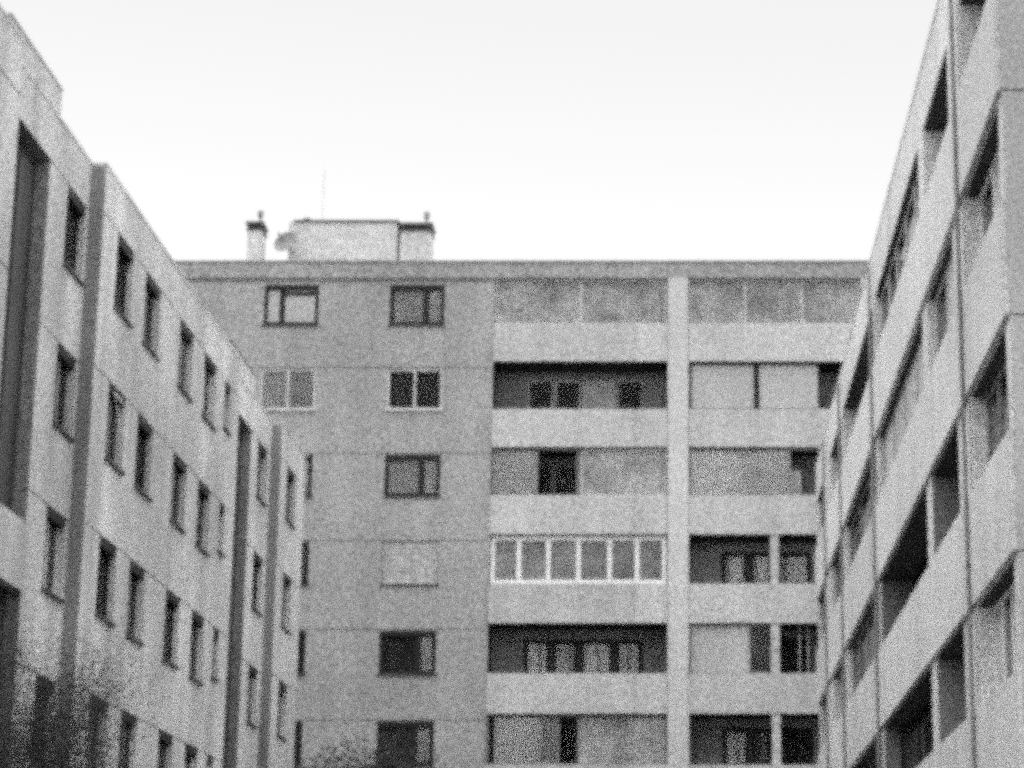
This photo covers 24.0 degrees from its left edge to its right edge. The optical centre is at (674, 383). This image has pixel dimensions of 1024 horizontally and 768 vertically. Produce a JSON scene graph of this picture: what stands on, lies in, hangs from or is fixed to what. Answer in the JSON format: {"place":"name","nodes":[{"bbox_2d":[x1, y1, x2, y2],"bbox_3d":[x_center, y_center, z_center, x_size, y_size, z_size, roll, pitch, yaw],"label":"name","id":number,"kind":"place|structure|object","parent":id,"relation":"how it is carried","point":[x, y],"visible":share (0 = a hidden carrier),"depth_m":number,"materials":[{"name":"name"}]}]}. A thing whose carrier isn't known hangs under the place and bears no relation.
{"place":"outdoors","nodes":[
{"label":"outdoors","id":0,"kind":"place"},
{"bbox_2d":[0,5,305,767],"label":"apartment building","id":1,"kind":"structure","parent":0,"point":[152,463],"depth_m":44.72,"materials":[{"name":"concrete"}]},
{"bbox_2d":[0,137,36,669],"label":"stair window","id":2,"kind":"structure","parent":1,"relation":"in","point":[25,166],"depth_m":38.73,"materials":[{"name":"grey glass"}]},
{"bbox_2d":[29,674,54,765],"bbox_3d":[-10.460,5.567,39.507,0.240,1.435,1.380,0,-14,0],"label":"window","id":3,"kind":"structure","parent":1,"relation":"in","point":[43,681],"depth_m":39.64,"materials":[{"name":"black glass"}]},
{"bbox_2d":[41,506,64,603],"bbox_3d":[-10.475,2.855,40.203,0.271,1.435,1.380,0,-14,0],"label":"window","id":4,"kind":"structure","parent":1,"relation":"in","point":[54,521],"depth_m":40.60,"materials":[{"name":"white paint"}]},
{"bbox_2d":[52,343,75,442],"bbox_3d":[-10.476,0.143,40.899,0.272,1.435,1.380,0,-14,0],"label":"window","id":5,"kind":"structure","parent":1,"relation":"in","point":[62,356],"depth_m":41.02,"materials":[{"name":"grey glass"}]},
{"bbox_2d":[62,186,85,286],"bbox_3d":[-10.460,-2.569,41.596,0.240,1.435,1.380,0,-14,0],"label":"window","id":6,"kind":"structure","parent":1,"relation":"in","point":[72,200],"depth_m":41.72,"materials":[{"name":"grey glass"}]},
{"bbox_2d":[86,695,106,767],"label":"window","id":7,"kind":"structure","parent":1,"relation":"in","point":[104,706],"depth_m":42.62,"materials":[{"name":"black glass"}]},
{"bbox_2d":[95,536,116,626],"bbox_3d":[-10.200,3.521,42.794,0.240,1.435,1.430,0,-14,0],"label":"window","id":8,"kind":"structure","parent":1,"relation":"in","point":[110,551],"depth_m":42.98,"materials":[{"name":"grey glass"}]},
{"bbox_2d":[104,382,128,475],"bbox_3d":[-10.158,0.808,43.490,0.384,1.435,1.430,0,-14,0],"label":"window","id":9,"kind":"structure","parent":1,"relation":"in","point":[115,399],"depth_m":43.87,"materials":[{"name":"black glass"}]},
{"bbox_2d":[113,234,133,328],"bbox_3d":[-10.200,-1.904,44.187,0.240,1.435,1.430,0,-14,0],"label":"window","id":10,"kind":"structure","parent":1,"relation":"in","point":[122,247],"depth_m":44.35,"materials":[{"name":"grey glass"}]},
{"bbox_2d":[118,712,135,767],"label":"window","id":11,"kind":"structure","parent":1,"relation":"in","point":[129,724],"depth_m":44.91,"materials":[{"name":"black glass"}]},
{"bbox_2d":[125,560,144,645],"bbox_3d":[-10.200,4.117,45.119,0.240,1.435,1.430,0,-14,0],"label":"window","id":12,"kind":"structure","parent":1,"relation":"in","point":[134,569],"depth_m":45.39,"materials":[{"name":"grey glass"}]},
{"bbox_2d":[134,414,152,501],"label":"window","id":13,"kind":"structure","parent":1,"relation":"in","point":[143,426],"depth_m":46.03,"materials":[{"name":"grey glass"}]},
{"bbox_2d":[142,272,160,361],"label":"window","id":14,"kind":"structure","parent":1,"relation":"in","point":[150,285],"depth_m":46.73,"materials":[{"name":"grey glass"}]},
{"bbox_2d":[157,730,171,767],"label":"window","id":15,"kind":"structure","parent":1,"relation":"in","point":[166,739],"depth_m":48.02,"materials":[{"name":"grey glass"}]},
{"bbox_2d":[162,589,179,669],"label":"window","id":16,"kind":"structure","parent":1,"relation":"in","point":[171,599],"depth_m":48.77,"materials":[{"name":"black glass"}]},
{"bbox_2d":[170,453,186,534],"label":"window","id":17,"kind":"structure","parent":1,"relation":"in","point":[177,463],"depth_m":49.30,"materials":[{"name":"grey glass"}]},
{"bbox_2d":[177,320,193,402],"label":"window","id":18,"kind":"structure","parent":1,"relation":"in","point":[184,332],"depth_m":50.14,"materials":[{"name":"grey glass"}]},
{"bbox_2d":[184,744,196,767],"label":"window","id":19,"kind":"structure","parent":1,"relation":"in","point":[193,752],"depth_m":50.51,"materials":[{"name":"black glass"}]},
{"bbox_2d":[188,610,203,685],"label":"window","id":20,"kind":"structure","parent":1,"relation":"in","point":[195,618],"depth_m":51.30,"materials":[{"name":"grey glass"}]},
{"bbox_2d":[195,480,210,556],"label":"window","id":21,"kind":"structure","parent":1,"relation":"in","point":[205,493],"depth_m":51.91,"materials":[{"name":"grey glass"}]},
{"bbox_2d":[201,354,216,431],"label":"window","id":22,"kind":"structure","parent":1,"relation":"in","point":[211,369],"depth_m":52.58,"materials":[{"name":"grey glass"}]},
{"bbox_2d":[207,756,212,765],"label":"window","id":23,"kind":"structure","parent":1,"relation":"in","point":[209,760],"depth_m":52.35,"materials":[{"name":"grey glass"}]},
{"bbox_2d":[211,627,219,682],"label":"window","id":24,"kind":"structure","parent":1,"relation":"in","point":[215,633],"depth_m":53.11,"materials":[{"name":"grey glass"}]},
{"bbox_2d":[217,503,225,557],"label":"window","id":25,"kind":"structure","parent":1,"relation":"in","point":[221,509],"depth_m":53.74,"materials":[{"name":"grey glass"}]},
{"bbox_2d":[223,381,231,435],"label":"window","id":26,"kind":"structure","parent":1,"relation":"in","point":[227,389],"depth_m":54.46,"materials":[{"name":"grey glass"}]},
{"bbox_2d":[222,427,241,767],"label":"stair window","id":27,"kind":"structure","parent":1,"relation":"in","point":[239,442],"depth_m":57.74,"materials":[{"name":"grey glass"}]},
{"bbox_2d":[246,665,257,728],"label":"window","id":28,"kind":"structure","parent":1,"relation":"in","point":[252,673],"depth_m":59.54,"materials":[{"name":"grey glass"}]},
{"bbox_2d":[251,552,262,616],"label":"window","id":29,"kind":"structure","parent":1,"relation":"in","point":[257,562],"depth_m":60.21,"materials":[{"name":"grey glass"}]},
{"bbox_2d":[256,442,267,506],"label":"window","id":30,"kind":"structure","parent":1,"relation":"in","point":[263,454],"depth_m":60.91,"materials":[{"name":"white paint"}]},
{"bbox_2d":[276,681,287,741],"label":"window","id":31,"kind":"structure","parent":1,"relation":"in","point":[282,688],"depth_m":62.43,"materials":[{"name":"grey glass"}]},
{"bbox_2d":[281,572,291,634],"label":"window","id":32,"kind":"structure","parent":1,"relation":"in","point":[287,582],"depth_m":63.16,"materials":[{"name":"grey glass"}]},
{"bbox_2d":[285,468,295,529],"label":"window","id":33,"kind":"structure","parent":1,"relation":"in","point":[291,478],"depth_m":63.86,"materials":[{"name":"grey glass"}]},
{"bbox_2d":[0,0,936,259],"label":"sky","id":34,"kind":"structure","parent":0,"point":[523,129],"materials":[{"name":"white"}]},
{"bbox_2d":[174,210,868,767],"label":"apartment building","id":35,"kind":"structure","parent":0,"point":[560,514],"depth_m":75.81,"materials":[{"name":"paint"}]},
{"bbox_2d":[274,232,296,253],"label":"satellite dish","id":36,"kind":"object","parent":35,"relation":"attached to","point":[285,241],"visible":1,"depth_m":80.31,"materials":[{"name":"grey paint"}]},
{"bbox_2d":[260,369,315,410],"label":"window","id":37,"kind":"structure","parent":35,"relation":"in","point":[281,389],"depth_m":76.43,"materials":[{"name":"grey glass"}]},
{"bbox_2d":[262,285,318,325],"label":"window","id":38,"kind":"structure","parent":35,"relation":"in","point":[285,305],"depth_m":77.11,"materials":[{"name":"glass"}]},
{"bbox_2d":[293,721,302,766],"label":"window","id":39,"kind":"structure","parent":35,"relation":"in","point":[299,724],"depth_m":73.64,"materials":[{"name":"grey glass"}]},
{"bbox_2d":[297,631,305,674],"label":"window","id":40,"kind":"structure","parent":35,"relation":"in","point":[301,633],"depth_m":74.31,"materials":[{"name":"black glass"}]},
{"bbox_2d":[301,542,309,585],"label":"window","id":41,"kind":"structure","parent":35,"relation":"in","point":[305,545],"depth_m":75.03,"materials":[{"name":"black glass"}]},
{"bbox_2d":[304,455,312,496],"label":"window","id":42,"kind":"structure","parent":35,"relation":"in","point":[309,458],"depth_m":75.72,"materials":[{"name":"glass"}]},
{"bbox_2d":[376,721,433,766],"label":"window","id":43,"kind":"structure","parent":35,"relation":"in","point":[405,733],"depth_m":73.70,"materials":[{"name":"black glass"}]},
{"bbox_2d":[377,631,436,674],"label":"window","id":44,"kind":"structure","parent":35,"relation":"in","point":[425,641],"depth_m":74.35,"materials":[{"name":"grey glass"}]},
{"bbox_2d":[382,455,440,496],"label":"window","id":45,"kind":"structure","parent":35,"relation":"in","point":[405,475],"depth_m":75.76,"materials":[{"name":"grey glass"}]},
{"bbox_2d":[385,369,442,410],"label":"window","id":46,"kind":"structure","parent":35,"relation":"in","point":[415,371],"depth_m":76.37,"materials":[{"name":"white paint"}]},
{"bbox_2d":[388,285,444,325],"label":"window","id":47,"kind":"structure","parent":35,"relation":"in","point":[410,305],"depth_m":77.14,"materials":[{"name":"grey glass"}]},
{"bbox_2d":[524,640,549,672],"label":"window","id":48,"kind":"structure","parent":35,"relation":"in","point":[530,646],"depth_m":75.56,"materials":[{"name":"glass"}]},
{"bbox_2d":[525,551,551,579],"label":"window","id":49,"kind":"structure","parent":35,"relation":"in","point":[541,554],"depth_m":76.34,"materials":[{"name":"glass"}]},
{"bbox_2d":[528,381,553,408],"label":"window","id":50,"kind":"structure","parent":35,"relation":"in","point":[540,393],"depth_m":77.65,"materials":[{"name":"black glass"}]},
{"bbox_2d":[529,298,554,322],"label":"window","id":51,"kind":"structure","parent":35,"relation":"in","point":[543,307],"depth_m":78.36,"materials":[{"name":"glass"}]},
{"bbox_2d":[538,465,552,494],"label":"window","id":52,"kind":"structure","parent":35,"relation":"in","point":[545,472],"depth_m":76.97,"materials":[{"name":"black glass"}]},
{"bbox_2d":[553,551,575,579],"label":"window","id":53,"kind":"structure","parent":35,"relation":"in","point":[558,560],"depth_m":76.26,"materials":[{"name":"glass"}]},
{"bbox_2d":[552,640,577,672],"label":"window","id":54,"kind":"structure","parent":35,"relation":"in","point":[560,648],"depth_m":75.56,"materials":[{"name":"glass"}]},
{"bbox_2d":[554,465,579,494],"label":"window","id":55,"kind":"structure","parent":35,"relation":"in","point":[565,476],"depth_m":76.96,"materials":[{"name":"black glass"}]},
{"bbox_2d":[556,298,579,322],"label":"window","id":56,"kind":"structure","parent":35,"relation":"in","point":[566,312],"depth_m":78.40,"materials":[{"name":"glass"}]},
{"bbox_2d":[555,381,580,408],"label":"window","id":57,"kind":"structure","parent":35,"relation":"in","point":[567,393],"depth_m":77.65,"materials":[{"name":"black glass"}]},
{"bbox_2d":[559,728,576,762],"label":"window","id":58,"kind":"structure","parent":35,"relation":"in","point":[567,736],"depth_m":74.86,"materials":[{"name":"black glass"}]},
{"bbox_2d":[579,728,612,762],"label":"balcony door","id":59,"kind":"structure","parent":35,"relation":"in","point":[601,739],"depth_m":74.88,"materials":[{"name":"grey glass"}]},
{"bbox_2d":[580,640,613,672],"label":"balcony door","id":60,"kind":"structure","parent":35,"relation":"in","point":[588,648],"depth_m":75.56,"materials":[{"name":"grey glass"}]},
{"bbox_2d":[581,551,613,579],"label":"balcony door","id":61,"kind":"structure","parent":35,"relation":"in","point":[589,571],"depth_m":76.24,"materials":[{"name":"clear glass"}]},
{"bbox_2d":[582,381,614,408],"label":"balcony door","id":62,"kind":"structure","parent":35,"relation":"in","point":[596,394],"depth_m":77.63,"materials":[{"name":"white paint"}]},
{"bbox_2d":[582,465,614,494],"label":"balcony door","id":63,"kind":"structure","parent":35,"relation":"in","point":[600,481],"depth_m":76.96,"materials":[{"name":"grey glass"}]},
{"bbox_2d":[583,298,615,322],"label":"balcony door","id":64,"kind":"structure","parent":35,"relation":"in","point":[596,310],"depth_m":78.38,"materials":[{"name":"grey glass"}]},
{"bbox_2d":[615,640,641,672],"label":"window","id":65,"kind":"structure","parent":35,"relation":"in","point":[620,645],"depth_m":75.56,"materials":[{"name":"grey glass"}]},
{"bbox_2d":[615,728,641,765],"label":"window","id":66,"kind":"structure","parent":35,"relation":"in","point":[633,736],"depth_m":74.86,"materials":[{"name":"grey glass"}]},
{"bbox_2d":[616,465,642,494],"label":"window","id":67,"kind":"structure","parent":35,"relation":"in","point":[634,471],"depth_m":76.97,"materials":[{"name":"grey glass"}]},
{"bbox_2d":[616,551,642,579],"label":"window","id":68,"kind":"structure","parent":35,"relation":"in","point":[625,565],"depth_m":76.26,"materials":[{"name":"grey glass"}]},
{"bbox_2d":[617,381,642,408],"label":"window","id":69,"kind":"structure","parent":35,"relation":"in","point":[629,393],"depth_m":77.65,"materials":[{"name":"black glass"}]},
{"bbox_2d":[617,298,643,322],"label":"window","id":70,"kind":"structure","parent":35,"relation":"in","point":[622,303],"depth_m":78.38,"materials":[{"name":"grey glass"}]},
{"bbox_2d":[721,298,743,322],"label":"window","id":71,"kind":"structure","parent":35,"relation":"in","point":[736,304],"depth_m":78.40,"materials":[{"name":"grey glass"}]},
{"bbox_2d":[722,553,747,583],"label":"window","id":72,"kind":"structure","parent":35,"relation":"in","point":[735,558],"depth_m":76.26,"materials":[{"name":"grey glass"}]},
{"bbox_2d":[723,728,748,764],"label":"window","id":73,"kind":"structure","parent":35,"relation":"in","point":[729,734],"depth_m":74.86,"materials":[{"name":"grey glass"}]},
{"bbox_2d":[749,553,769,583],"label":"window","id":74,"kind":"structure","parent":35,"relation":"in","point":[762,560],"depth_m":76.26,"materials":[{"name":"grey glass"}]},
{"bbox_2d":[747,298,772,322],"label":"window","id":75,"kind":"structure","parent":35,"relation":"in","point":[760,310],"depth_m":78.36,"materials":[{"name":"grey glass"}]},
{"bbox_2d":[751,728,771,764],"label":"window","id":76,"kind":"structure","parent":35,"relation":"in","point":[755,732],"depth_m":74.86,"materials":[{"name":"black glass"}]},
{"bbox_2d":[774,298,806,322],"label":"balcony door","id":77,"kind":"structure","parent":35,"relation":"in","point":[781,305],"depth_m":78.40,"materials":[{"name":"grey glass"}]},
{"bbox_2d":[779,553,810,583],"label":"balcony door","id":78,"kind":"structure","parent":35,"relation":"in","point":[798,563],"depth_m":76.26,"materials":[{"name":"grey glass"}]},
{"bbox_2d":[780,639,811,672],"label":"balcony door","id":79,"kind":"structure","parent":35,"relation":"in","point":[789,648],"depth_m":75.54,"materials":[{"name":"black glass"}]},
{"bbox_2d":[781,728,812,764],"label":"balcony door","id":80,"kind":"structure","parent":35,"relation":"in","point":[796,743],"depth_m":74.84,"materials":[{"name":"black glass"}]},
{"bbox_2d":[815,0,1023,767],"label":"apartment building","id":81,"kind":"structure","parent":0,"point":[919,562],"depth_m":35.98,"materials":[{"name":"concrete"}]},
{"label":"ground","id":82,"kind":"structure","parent":0,"visible":0},
{"bbox_2d":[0,589,189,767],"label":"tree","id":83,"kind":"object","parent":82,"relation":"on","point":[53,730],"visible":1,"depth_m":32.74,"materials":[{"name":"grey plant"}]},
{"bbox_2d":[293,722,452,767],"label":"tree","id":84,"kind":"object","parent":82,"relation":"on","point":[389,763],"visible":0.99,"depth_m":66.97,"materials":[{"name":"grey plant"}]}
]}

